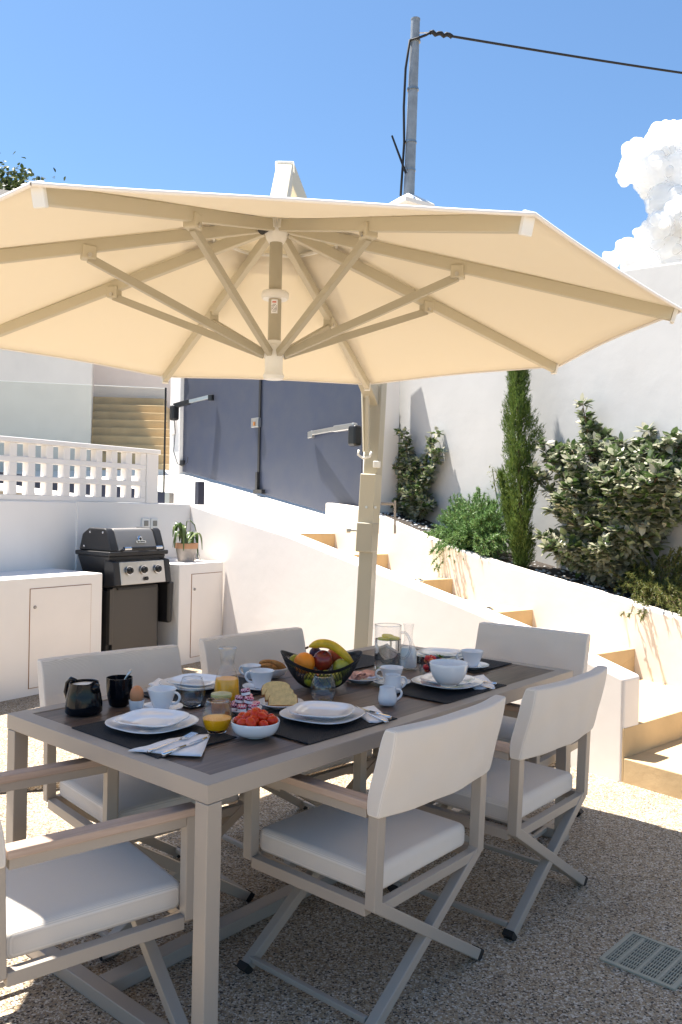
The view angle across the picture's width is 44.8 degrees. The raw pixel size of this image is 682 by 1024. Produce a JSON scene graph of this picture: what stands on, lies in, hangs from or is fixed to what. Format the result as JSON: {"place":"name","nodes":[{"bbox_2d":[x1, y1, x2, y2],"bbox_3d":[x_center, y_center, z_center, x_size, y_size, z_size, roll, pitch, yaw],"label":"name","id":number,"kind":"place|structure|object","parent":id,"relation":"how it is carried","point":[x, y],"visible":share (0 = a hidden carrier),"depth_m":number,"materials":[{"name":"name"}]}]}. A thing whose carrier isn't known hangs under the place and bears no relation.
{"place":"outdoors","nodes":[
{"label":"outdoors","id":0,"kind":"place"},
{"bbox_2d":[0,469,333,532],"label":"driveway","id":1,"kind":"structure","parent":0,"point":[260,508],"depth_m":9.75,"materials":[{"name":"concrete"}]},
{"bbox_2d":[0,189,93,501],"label":"house wall","id":2,"kind":"structure","parent":1,"relation":"on","point":[48,410],"depth_m":12.65,"materials":[{"name":"paint"}]},
{"bbox_2d":[0,380,173,503],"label":"glass railing","id":3,"kind":"object","parent":1,"relation":"on","point":[165,497],"visible":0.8,"depth_m":8.63,"materials":[{"name":"clear glass"}]},
{"bbox_2d":[90,397,169,469],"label":"stairs","id":4,"kind":"structure","parent":1,"relation":"on","point":[129,422],"depth_m":14.34,"materials":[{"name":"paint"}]},
{"bbox_2d":[93,364,170,408],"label":"stair wall","id":5,"kind":"structure","parent":4,"relation":"on","point":[115,378],"depth_m":15.41,"materials":[{"name":"paint"}]},
{"bbox_2d":[169,378,192,474],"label":"gate pillar","id":6,"kind":"structure","parent":1,"relation":"on","point":[177,389],"depth_m":12.33,"materials":[{"name":"paint"}]},
{"bbox_2d":[195,482,204,504],"bbox_3d":[-1.471,-0.175,8.599,0.110,0.280,0.110,1,1,-40],"label":"bollard light","id":7,"kind":"object","parent":1,"relation":"on","point":[199,492],"visible":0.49,"depth_m":8.57,"materials":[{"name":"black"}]},
{"bbox_2d":[180,378,362,511],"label":"gate","id":8,"kind":"structure","parent":1,"relation":"on","point":[251,434],"depth_m":10.29,"materials":[{"name":"black"}]},
{"bbox_2d":[169,395,213,465],"bbox_3d":[-2.097,-1.146,11.805,0.844,0.991,0.220,1,0,33],"label":"gate opener","id":9,"kind":"object","parent":8,"relation":"attached to","point":[174,412],"visible":1,"depth_m":11.88,"materials":[{"name":"black plastic"}]},
{"bbox_2d":[308,423,361,446],"bbox_3d":[-0.113,-0.820,9.116,0.120,0.249,1.216,1,0,-29],"label":"gate opener","id":10,"kind":"object","parent":8,"relation":"attached to","point":[354,430],"visible":1,"depth_m":8.64,"materials":[{"name":"black plastic"}]},
{"bbox_2d":[363,381,399,512],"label":"gate pillar","id":11,"kind":"structure","parent":1,"relation":"on","point":[389,477],"depth_m":8.86,"materials":[{"name":"paint"}]},
{"bbox_2d":[389,193,434,206],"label":"column","id":12,"kind":"structure","parent":1,"relation":"on","point":[408,199],"depth_m":11.95,"materials":[{"name":"paint"}]},
{"bbox_2d":[399,16,430,195],"bbox_3d":[1.089,-5.936,12.143,0.393,2.632,0.183,1,0,19],"label":"utility pole","id":13,"kind":"object","parent":12,"relation":"on","point":[410,141],"visible":0.95,"depth_m":12.10,"materials":[{"name":"silver metal"}]},
{"bbox_2d":[391,135,406,173],"bbox_3d":[0.846,-5.218,12.064,0.243,0.551,0.036,1,0,0],"label":"antenna","id":14,"kind":"object","parent":13,"relation":"attached to","point":[400,158],"visible":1,"depth_m":12.05,"materials":[{"name":"black"}]},
{"bbox_2d":[429,30,681,73],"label":"overhead wire","id":15,"kind":"object","parent":13,"relation":"attached to","point":[442,34],"visible":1,"depth_m":12.68,"materials":[{"name":"black"}]},
{"bbox_2d":[0,662,555,792],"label":"raised terrace","id":16,"kind":"structure","parent":0,"point":[35,751],"depth_m":4.75,"materials":[{"name":"paint"}]},
{"bbox_2d":[0,568,101,701],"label":"counter","id":17,"kind":"object","parent":16,"relation":"on","point":[48,613],"visible":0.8,"depth_m":5.96,"materials":[{"name":"white"}]},
{"bbox_2d":[28,584,90,688],"bbox_3d":[-2.061,0.903,6.086,0.026,0.713,0.534,1,0,35],"label":"door","id":18,"kind":"structure","parent":17,"relation":"in","point":[60,616],"depth_m":6.06,"materials":[{"name":"white"}]},
{"bbox_2d":[0,500,190,571],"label":"back wall","id":19,"kind":"structure","parent":16,"relation":"on","point":[34,535],"depth_m":6.80,"materials":[{"name":"paint"}]},
{"bbox_2d":[0,436,160,502],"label":"balustrade","id":20,"kind":"object","parent":19,"relation":"on","point":[145,468],"visible":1,"depth_m":6.98,"materials":[{"name":"concrete"}]},
{"bbox_2d":[75,527,173,651],"bbox_3d":[-1.808,0.738,6.828,0.596,1.218,0.715,1,0,35],"label":"barbecue","id":21,"kind":"object","parent":16,"relation":"on","point":[132,565],"visible":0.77,"depth_m":6.66,"materials":[{"name":"black"}]},
{"bbox_2d":[110,584,157,650],"bbox_3d":[-1.678,0.950,6.734,0.050,0.700,0.475,1,0,35],"label":"door","id":22,"kind":"structure","parent":21,"relation":"in","point":[134,607],"depth_m":6.72,"materials":[{"name":"grey"}]},
{"bbox_2d":[157,558,222,664],"bbox_3d":[-1.490,0.907,7.473,0.657,0.930,0.553,1,0,35],"label":"counter","id":23,"kind":"object","parent":16,"relation":"on","point":[197,601],"visible":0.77,"depth_m":7.21,"materials":[{"name":"white"}]},
{"bbox_2d":[172,520,201,561],"bbox_3d":[-1.388,0.258,7.436,0.338,0.374,0.229,1,1,-45],"label":"potted plant","id":24,"kind":"object","parent":23,"relation":"on","point":[185,551],"visible":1,"depth_m":7.36,"materials":[{"name":"green plant"}]},
{"bbox_2d":[190,572,221,657],"bbox_3d":[-1.196,0.904,7.350,0.026,0.728,0.387,1,0,35],"label":"door","id":25,"kind":"structure","parent":23,"relation":"in","point":[206,588],"depth_m":7.32,"materials":[{"name":"white"}]},
{"bbox_2d":[0,161,681,648],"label":"parasol","id":26,"kind":"object","parent":16,"relation":"on","point":[286,279],"visible":0.99,"depth_m":3.38,"materials":[{"name":"beige fabric"}]},
{"bbox_2d":[0,767,681,1023],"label":"terrace floor","id":27,"kind":"structure","parent":0,"point":[621,848],"depth_m":2.76,"materials":[{"name":"gravel"}]},
{"bbox_2d":[0,758,194,1023],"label":"armchair","id":28,"kind":"object","parent":27,"relation":"on","point":[60,887],"visible":0.93,"depth_m":2.13,"materials":[{"name":"fabric"}]},
{"bbox_2d":[37,644,254,936],"bbox_3d":[-0.735,0.991,3.065,0.606,0.870,0.604,1,1,-42],"label":"armchair","id":29,"kind":"object","parent":27,"relation":"on","point":[77,802],"visible":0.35,"depth_m":3.03,"materials":[{"name":"fabric"}]},
{"bbox_2d":[199,627,378,867],"bbox_3d":[-0.225,0.998,3.627,0.604,0.870,0.606,2,1,45],"label":"armchair","id":30,"kind":"object","parent":27,"relation":"on","point":[256,647],"visible":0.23,"depth_m":3.69,"materials":[{"name":"beige metal"}]},
{"bbox_2d":[6,644,572,1023],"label":"dining table","id":31,"kind":"object","parent":27,"relation":"on","point":[212,777],"visible":0.4,"depth_m":2.46,"materials":[{"name":"beige metal"}]},
{"bbox_2d":[64,677,102,716],"bbox_3d":[-0.862,0.611,2.750,0.133,0.114,0.120,1,0,-10],"label":"milk jug","id":32,"kind":"object","parent":31,"relation":"on","point":[83,697],"visible":1,"depth_m":2.71,"materials":[{"name":"black"}]},
{"bbox_2d":[106,675,132,707],"bbox_3d":[-0.775,0.620,2.862,0.110,0.098,0.090,1,0,29],"label":"mug","id":33,"kind":"object","parent":31,"relation":"on","point":[118,688],"visible":0.97,"depth_m":2.82,"materials":[{"name":"black"}]},
{"bbox_2d":[129,699,144,710],"bbox_3d":[-0.687,0.651,2.779,0.052,0.040,0.052,1,0,0],"label":"egg cup","id":34,"kind":"object","parent":31,"relation":"on","point":[135,705],"visible":0.73,"depth_m":2.76,"materials":[{"name":"white ceramic"}]},
{"bbox_2d":[130,685,143,700],"bbox_3d":[-0.686,0.614,2.779,0.045,0.064,0.045,1,0,0],"label":"egg","id":35,"kind":"object","parent":34,"relation":"in","point":[136,693],"visible":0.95,"depth_m":2.76,"materials":[{"name":"brown food"}]},
{"bbox_2d":[72,720,236,758],"bbox_3d":[-0.575,0.674,2.526,0.438,0.003,0.290,2,1,41],"label":"placemat","id":36,"kind":"object","parent":31,"relation":"on","point":[103,731],"visible":0.54,"depth_m":2.49,"materials":[{"name":"black"}]},
{"bbox_2d":[105,714,198,733],"bbox_3d":[-0.589,0.661,2.580,0.262,0.021,0.262,1,0,35],"label":"plate","id":37,"kind":"object","parent":36,"relation":"on","point":[190,720],"visible":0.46,"depth_m":2.53,"materials":[{"name":"white ceramic"}]},
{"bbox_2d":[115,708,189,728],"bbox_3d":[-0.580,0.642,2.551,0.201,0.021,0.201,1,0,18],"label":"plate","id":38,"kind":"object","parent":37,"relation":"on","point":[153,718],"visible":1,"depth_m":2.57,"materials":[{"name":"white ceramic"}]},
{"bbox_2d":[129,734,209,756],"bbox_3d":[-0.492,0.670,2.390,0.213,0.010,0.213,1,0,0],"label":"napkin","id":39,"kind":"object","parent":36,"relation":"on","point":[197,749],"visible":0.84,"depth_m":2.36,"materials":[{"name":"white"}]},
{"bbox_2d":[147,732,197,752],"bbox_3d":[-0.486,0.665,2.386,0.024,0.012,0.200,1,0,30],"label":"fork","id":40,"kind":"object","parent":39,"relation":"on","point":[164,745],"visible":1,"depth_m":2.39,"materials":[{"name":"silver metal"}]},
{"bbox_2d":[161,737,207,756],"bbox_3d":[-0.442,0.667,2.360,0.013,0.013,0.205,1,0,28],"label":"knife","id":41,"kind":"object","parent":39,"relation":"on","point":[168,752],"visible":1,"depth_m":2.32,"materials":[{"name":"silver metal"}]},
{"bbox_2d":[203,698,231,733],"bbox_3d":[-0.382,0.629,2.550,0.092,0.100,0.092,1,0,0],"label":"glass tumbler","id":42,"kind":"object","parent":36,"relation":"on","point":[216,723],"visible":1,"depth_m":2.52,"materials":[{"name":"clear"}]},
{"bbox_2d":[141,701,182,709],"bbox_3d":[-0.608,0.664,2.800,0.144,0.017,0.144,1,0,0],"label":"saucer","id":43,"kind":"object","parent":31,"relation":"on","point":[179,705],"visible":0.3,"depth_m":2.81,"materials":[{"name":"white ceramic"}]},
{"bbox_2d":[147,685,180,708],"bbox_3d":[-0.606,0.630,2.798,0.098,0.067,0.102,1,0,-33],"label":"cup","id":44,"kind":"object","parent":43,"relation":"on","point":[161,696],"visible":0.98,"depth_m":2.77,"materials":[{"name":"white ceramic"}]},
{"bbox_2d":[144,675,260,708],"bbox_3d":[-0.477,0.671,3.107,0.310,0.003,0.470,2,1,41],"label":"placemat","id":45,"kind":"object","parent":31,"relation":"on","point":[201,697],"visible":0.22,"depth_m":3.02,"materials":[{"name":"black"}]},
{"bbox_2d":[159,678,214,691],"bbox_3d":[-0.551,0.657,3.153,0.258,0.021,0.258,2,1,41],"label":"plate","id":46,"kind":"object","parent":45,"relation":"on","point":[165,682],"visible":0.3,"depth_m":3.09,"materials":[{"name":"white ceramic"}]},
{"bbox_2d":[166,673,219,687],"bbox_3d":[-0.544,0.639,3.111,0.197,0.021,0.197,1,0,23],"label":"plate","id":47,"kind":"object","parent":46,"relation":"on","point":[205,680],"visible":0.92,"depth_m":3.13,"materials":[{"name":"white ceramic"}]},
{"bbox_2d":[182,676,200,706],"bbox_3d":[-0.517,0.624,2.871,0.092,0.100,0.092,1,0,0],"label":"glass tumbler","id":48,"kind":"object","parent":45,"relation":"on","point":[191,703],"visible":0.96,"depth_m":2.86,"materials":[{"name":"white"}]},
{"bbox_2d":[242,682,260,690],"bbox_3d":[-0.303,0.668,3.148,0.144,0.017,0.144,1,0,0],"label":"saucer","id":49,"kind":"object","parent":45,"relation":"on","point":[251,686],"visible":0.35,"depth_m":3.14,"materials":[{"name":"white ceramic"}]},
{"bbox_2d":[245,668,273,688],"bbox_3d":[-0.304,0.635,3.147,0.100,0.065,0.096,1,0,-28],"label":"cup","id":50,"kind":"object","parent":49,"relation":"on","point":[260,677],"visible":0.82,"depth_m":3.12,"materials":[{"name":"white ceramic"}]},
{"bbox_2d":[211,691,231,715],"bbox_3d":[-0.395,0.637,2.728,0.070,0.080,0.070,1,0,0],"label":"honey jar","id":51,"kind":"object","parent":31,"relation":"on","point":[222,707],"visible":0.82,"depth_m":2.71,"materials":[{"name":"clear glass"}]},
{"bbox_2d":[214,646,238,701],"bbox_3d":[-0.406,0.579,2.948,0.098,0.194,0.098,1,0,0],"label":"carafe","id":52,"kind":"object","parent":31,"relation":"on","point":[228,683],"visible":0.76,"depth_m":2.92,"materials":[{"name":"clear glass"}]},
{"bbox_2d":[239,663,260,678],"bbox_3d":[-0.368,0.646,3.337,0.091,0.056,0.080,1,0,-6],"label":"cup","id":53,"kind":"object","parent":31,"relation":"on","point":[246,667],"visible":0.59,"depth_m":3.35,"materials":[{"name":"white ceramic"}]},
{"bbox_2d":[231,717,279,738],"bbox_3d":[-0.260,0.657,2.513,0.148,0.050,0.148,1,0,0],"label":"bowl","id":54,"kind":"object","parent":31,"relation":"on","point":[254,732],"visible":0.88,"depth_m":2.45,"materials":[{"name":"white ceramic"}]},
{"bbox_2d":[245,717,256,725],"bbox_3d":[-0.268,0.629,2.463,0.032,0.040,0.031,-40,-23,-2],"label":"cherry tomato","id":55,"kind":"object","parent":54,"relation":"in","point":[250,721],"visible":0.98,"depth_m":2.45,"materials":[{"name":"food"}]},
{"bbox_2d":[266,715,277,724],"bbox_3d":[-0.209,0.630,2.498,0.038,0.029,0.030,-11,-27,-7],"label":"cherry tomato","id":56,"kind":"object","parent":54,"relation":"in","point":[271,720],"visible":0.77,"depth_m":2.49,"materials":[{"name":"food"}]},
{"bbox_2d":[272,665,287,677],"bbox_3d":[-0.284,0.654,3.386,0.132,0.042,0.132,1,0,0],"label":"bowl","id":57,"kind":"object","parent":31,"relation":"on","point":[278,673],"visible":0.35,"depth_m":3.34,"materials":[{"name":"white ceramic"}]},
{"bbox_2d":[271,660,285,669],"bbox_3d":[-0.261,0.631,3.395,0.080,0.031,0.060,13,-36,17],"label":"toasted roll","id":58,"kind":"object","parent":57,"relation":"in","point":[279,665],"visible":0.76,"depth_m":3.38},
{"bbox_2d":[258,697,303,709],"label":"plate","id":59,"kind":"object","parent":31,"relation":"on","point":[263,702],"visible":0.34,"depth_m":2.83,"materials":[{"name":"white ceramic"}]},
{"bbox_2d":[261,681,290,696],"bbox_3d":[-0.229,0.624,2.915,0.104,0.014,0.058,1,45,-6],"label":"bread slice","id":60,"kind":"object","parent":59,"relation":"on","point":[266,686],"visible":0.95,"depth_m":2.92,"materials":[{"name":"brown food"}]},
{"bbox_2d":[265,686,293,701],"bbox_3d":[-0.215,0.637,2.893,0.104,0.014,0.058,1,45,-6],"label":"bread slice","id":61,"kind":"object","parent":59,"relation":"on","point":[269,691],"visible":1,"depth_m":2.90,"materials":[{"name":"brown food"}]},
{"bbox_2d":[268,691,297,705],"bbox_3d":[-0.202,0.650,2.872,0.104,0.014,0.058,1,45,-6],"label":"bread slice","id":62,"kind":"object","parent":59,"relation":"on","point":[283,698],"visible":0.84,"depth_m":2.86,"materials":[{"name":"brown food"}]},
{"bbox_2d":[280,650,361,689],"bbox_3d":[-0.077,0.610,3.213,0.319,0.141,0.279,1,0,-6],"label":"fruit bowl","id":63,"kind":"object","parent":31,"relation":"on","point":[300,679],"visible":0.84,"depth_m":3.13,"materials":[{"name":"black"}]},
{"bbox_2d":[294,652,314,673],"bbox_3d":[-0.141,0.580,3.171,0.082,0.082,0.081,1,0,0],"label":"orange","id":64,"kind":"object","parent":63,"relation":"in","point":[305,659],"visible":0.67,"depth_m":3.14,"materials":[{"name":"orange food"}]},
{"bbox_2d":[304,672,317,686],"bbox_3d":[-0.115,0.634,3.135,0.054,0.054,0.062,18,-21,0],"label":"lime","id":65,"kind":"object","parent":63,"relation":"in","point":[309,682],"visible":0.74,"depth_m":3.11,"materials":[{"name":"green food"}]},
{"bbox_2d":[313,650,332,670],"bbox_3d":[-0.070,0.571,3.190,0.080,0.077,0.080,13,23,0],"label":"apple","id":66,"kind":"object","parent":63,"relation":"in","point":[323,659],"visible":0.94,"depth_m":3.16,"materials":[{"name":"red food"}]},
{"bbox_2d":[305,639,353,663],"bbox_3d":[-0.041,0.542,3.190,0.198,0.102,0.035,1,0,4],"label":"banana","id":67,"kind":"object","parent":63,"relation":"in","point":[339,650],"visible":0.92,"depth_m":3.18,"materials":[{"name":"yellow food"}]},
{"bbox_2d":[333,659,350,676],"bbox_3d":[0.004,0.598,3.191,0.071,0.069,0.072,15,-3,34],"label":"apple","id":68,"kind":"object","parent":63,"relation":"in","point":[339,663],"visible":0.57,"depth_m":3.17,"materials":[{"name":"green food"}]},
{"bbox_2d":[274,716,396,744],"bbox_3d":[-0.062,0.683,2.691,0.293,0.003,0.423,2,1,41],"label":"placemat","id":69,"kind":"object","parent":31,"relation":"on","point":[306,733],"visible":0.41,"depth_m":2.59,"materials":[{"name":"black"}]},
{"bbox_2d":[279,706,364,724],"bbox_3d":[-0.061,0.670,2.728,0.262,0.021,0.262,1,0,29],"label":"plate","id":70,"kind":"object","parent":69,"relation":"on","point":[357,713],"visible":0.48,"depth_m":2.68,"materials":[{"name":"white ceramic"}]},
{"bbox_2d":[289,701,354,718],"bbox_3d":[-0.061,0.651,2.700,0.203,0.021,0.203,1,0,12],"label":"plate","id":71,"kind":"object","parent":70,"relation":"on","point":[321,710],"visible":1,"depth_m":2.72,"materials":[{"name":"white ceramic"}]},
{"bbox_2d":[361,705,388,722],"bbox_3d":[0.104,0.679,2.786,0.094,0.010,0.200,1,0,-19],"label":"napkin","id":72,"kind":"object","parent":69,"relation":"on","point":[368,718],"visible":0.68,"depth_m":2.74,"materials":[{"name":"white"}]},
{"bbox_2d":[359,707,391,719],"bbox_3d":[0.098,0.675,2.799,0.013,0.013,0.205,1,1,-39],"label":"knife","id":73,"kind":"object","parent":72,"relation":"on","point":[382,714],"visible":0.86,"depth_m":2.76,"materials":[{"name":"silver metal"}]},
{"bbox_2d":[314,652,374,670],"bbox_3d":[0.012,0.677,3.736,0.285,0.003,0.420,2,1,41],"label":"placemat","id":74,"kind":"object","parent":31,"relation":"on","point":[366,661],"visible":0.16,"depth_m":3.75,"materials":[{"name":"black"}]},
{"bbox_2d":[348,675,380,683],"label":"plate","id":75,"kind":"object","parent":31,"relation":"on","point":[366,680],"visible":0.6,"depth_m":3.28,"materials":[{"name":"white ceramic"}]},
{"bbox_2d":[378,685,402,706],"bbox_3d":[0.171,0.653,2.951,0.068,0.068,0.084,1,1,37],"label":"creamer","id":76,"kind":"object","parent":31,"relation":"on","point":[387,695],"visible":1,"depth_m":2.92,"materials":[{"name":"white ceramic"}]},
{"bbox_2d":[372,678,410,684],"bbox_3d":[0.201,0.677,3.286,0.152,0.017,0.152,1,0,0],"label":"saucer","id":77,"kind":"object","parent":31,"relation":"on","point":[380,681],"visible":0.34,"depth_m":3.29,"materials":[{"name":"white ceramic"}]},
{"bbox_2d":[375,665,403,679],"bbox_3d":[0.200,0.646,3.284,0.094,0.061,0.099,1,1,39],"label":"cup","id":78,"kind":"object","parent":77,"relation":"on","point":[386,669],"visible":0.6,"depth_m":3.27,"materials":[{"name":"white ceramic"}]},
{"bbox_2d":[374,623,411,668],"bbox_3d":[0.214,0.583,3.574,0.140,0.203,0.127,1,0,-31],"label":"glass pitcher","id":79,"kind":"object","parent":31,"relation":"on","point":[387,652],"visible":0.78,"depth_m":3.52,"materials":[{"name":"clear glass"}]},
{"bbox_2d":[383,673,406,693],"bbox_3d":[0.201,0.651,3.147,0.072,0.072,0.087,1,0,36],"label":"creamer","id":80,"kind":"object","parent":31,"relation":"on","point":[392,679],"visible":0.77,"depth_m":3.12,"materials":[{"name":"white ceramic"}]},
{"bbox_2d":[400,646,416,667],"bbox_3d":[0.294,0.587,3.616,0.080,0.196,0.080,1,0,0],"label":"milk carafe","id":81,"kind":"object","parent":31,"relation":"on","point":[410,661],"visible":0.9,"depth_m":3.58,"materials":[{"name":"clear glass"}]},
{"bbox_2d":[397,682,506,703],"bbox_3d":[0.410,0.689,3.240,0.295,0.003,0.435,2,1,40],"label":"placemat","id":82,"kind":"object","parent":31,"relation":"on","point":[413,689],"visible":0.44,"depth_m":3.14,"materials":[{"name":"black"}]},
{"bbox_2d":[411,675,483,689],"bbox_3d":[0.421,0.676,3.272,0.262,0.021,0.262,2,1,41],"label":"plate","id":83,"kind":"object","parent":82,"relation":"on","point":[474,682],"visible":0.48,"depth_m":3.23,"materials":[{"name":"white ceramic"}]},
{"bbox_2d":[420,673,474,685],"bbox_3d":[0.415,0.657,3.230,0.199,0.021,0.199,1,0,23],"label":"plate","id":84,"kind":"object","parent":83,"relation":"on","point":[429,678],"visible":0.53,"depth_m":3.23,"materials":[{"name":"white ceramic"}]},
{"bbox_2d":[429,659,467,686],"bbox_3d":[0.408,0.614,3.141,0.146,0.086,0.146,1,0,0],"label":"bowl","id":85,"kind":"object","parent":84,"relation":"on","point":[448,672],"visible":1,"depth_m":3.09,"materials":[{"name":"white ceramic"}]},
{"bbox_2d":[471,674,494,689],"bbox_3d":[0.547,0.684,3.338,0.118,0.010,0.278,1,0,0],"label":"napkin","id":86,"kind":"object","parent":82,"relation":"on","point":[483,677],"visible":0.51,"depth_m":3.29,"materials":[{"name":"white"}]},
{"bbox_2d":[417,656,511,672],"bbox_3d":[0.511,0.687,3.815,0.450,0.003,0.310,2,1,41],"label":"placemat","id":87,"kind":"object","parent":31,"relation":"on","point":[491,663],"visible":0.33,"depth_m":3.75,"materials":[{"name":"black"}]},
{"bbox_2d":[416,650,462,659],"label":"plate","id":88,"kind":"object","parent":87,"relation":"on","point":[418,654],"visible":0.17,"depth_m":3.85,"materials":[{"name":"white ceramic"}]},
{"bbox_2d":[419,647,461,657],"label":"plate","id":89,"kind":"object","parent":88,"relation":"on","point":[446,652],"visible":0.74,"depth_m":3.86,"materials":[{"name":"white ceramic"}]},
{"bbox_2d":[468,662,488,669],"bbox_3d":[0.578,0.679,3.651,0.152,0.017,0.152,1,0,0],"label":"saucer","id":90,"kind":"object","parent":87,"relation":"on","point":[481,665],"visible":0.51,"depth_m":3.63,"materials":[{"name":"white ceramic"}]},
{"bbox_2d":[456,649,483,666],"bbox_3d":[0.578,0.645,3.650,0.103,0.067,0.100,1,0,-35],"label":"cup","id":91,"kind":"object","parent":90,"relation":"on","point":[472,657],"visible":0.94,"depth_m":3.62,"materials":[{"name":"white ceramic"}]},
{"bbox_2d":[236,695,505,1023],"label":"armchair","id":92,"kind":"object","parent":27,"relation":"on","point":[378,838],"visible":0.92,"depth_m":2.44,"materials":[{"name":"beige metal"}]},
{"bbox_2d":[190,505,638,781],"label":"side wall","id":93,"kind":"structure","parent":27,"relation":"on","point":[275,578],"depth_m":6.35,"materials":[{"name":"paint"}]},
{"bbox_2d":[296,533,681,799],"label":"steps","id":94,"kind":"structure","parent":27,"relation":"on","point":[652,750],"depth_m":4.78,"materials":[{"name":"paint"}]},
{"bbox_2d":[387,665,607,940],"bbox_3d":[0.617,1.018,3.139,0.628,0.870,0.606,2,1,41],"label":"armchair","id":95,"kind":"object","parent":27,"relation":"on","point":[550,717],"visible":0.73,"depth_m":2.94,"materials":[{"name":"beige metal"}]},
{"bbox_2d":[325,503,681,687],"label":"planter wall","id":96,"kind":"structure","parent":27,"relation":"on","point":[653,639],"depth_m":6.56,"materials":[{"name":"paint"}]},
{"bbox_2d":[380,512,678,612],"bbox_3d":[2.149,0.537,6.400,0.560,1.085,7.265,1,0,-34],"label":"planting bed","id":97,"kind":"object","parent":96,"relation":"in","point":[556,570],"visible":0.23,"depth_m":7.15,"materials":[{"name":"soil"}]},
{"bbox_2d":[390,426,446,521],"bbox_3d":[0.742,-0.397,8.745,0.436,1.045,0.991,1,0,-25],"label":"broadleaf shrub","id":98,"kind":"object","parent":97,"relation":"on","point":[414,496],"visible":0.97,"depth_m":8.57,"materials":[{"name":"green plant"}]},
{"bbox_2d":[423,486,515,571],"bbox_3d":[1.169,0.153,7.657,0.845,0.819,1.412,1,0,0],"label":"rosemary bush","id":99,"kind":"object","parent":97,"relation":"on","point":[478,526],"visible":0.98,"depth_m":7.42,"materials":[{"name":"green plant"}]},
{"bbox_2d":[495,369,545,568],"bbox_3d":[1.569,-0.610,7.181,0.443,2.236,0.589,1,0,0],"label":"conifer","id":100,"kind":"object","parent":97,"relation":"on","point":[515,507],"visible":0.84,"depth_m":7.12,"materials":[{"name":"green plant"}]},
{"bbox_2d":[527,392,681,587],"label":"broadleaf shrub","id":101,"kind":"object","parent":97,"relation":"on","point":[616,508],"visible":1,"depth_m":6.34,"materials":[{"name":"green plant"}]},
{"bbox_2d":[608,546,681,621],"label":"rosemary bush","id":102,"kind":"object","parent":97,"relation":"on","point":[650,588],"visible":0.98,"depth_m":5.96,"materials":[{"name":"green plant"}]},
{"bbox_2d":[432,622,589,843],"bbox_3d":[0.794,1.016,3.952,0.606,0.870,0.604,1,1,37],"label":"armchair","id":103,"kind":"object","parent":27,"relation":"on","point":[562,649],"visible":0.2,"depth_m":4.07,"materials":[{"name":"fabric"}]},
{"bbox_2d":[397,262,681,584],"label":"boundary wall","id":104,"kind":"structure","parent":27,"relation":"on","point":[627,383],"depth_m":7.25,"materials":[{"name":"paint"}]},
{"bbox_2d":[599,931,681,990],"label":"drain cover","id":105,"kind":"object","parent":27,"relation":"on","point":[649,959],"visible":1,"depth_m":2.69,"materials":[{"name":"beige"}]},
{"bbox_2d":[0,0,681,269],"label":"sky","id":106,"kind":"structure","parent":0,"point":[207,96],"materials":[{"name":"blue"}]},
{"bbox_2d":[602,120,681,270],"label":"cloud","id":107,"kind":"structure","parent":0,"point":[650,168],"depth_m":413.35,"materials":[{"name":"white"}]},
{"label":"ground","id":108,"kind":"structure","parent":0,"visible":0},
{"bbox_2d":[0,151,65,190],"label":"oak tree","id":109,"kind":"object","parent":108,"relation":"on","point":[8,182],"visible":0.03,"depth_m":15.43,"materials":[{"name":"green plant"}]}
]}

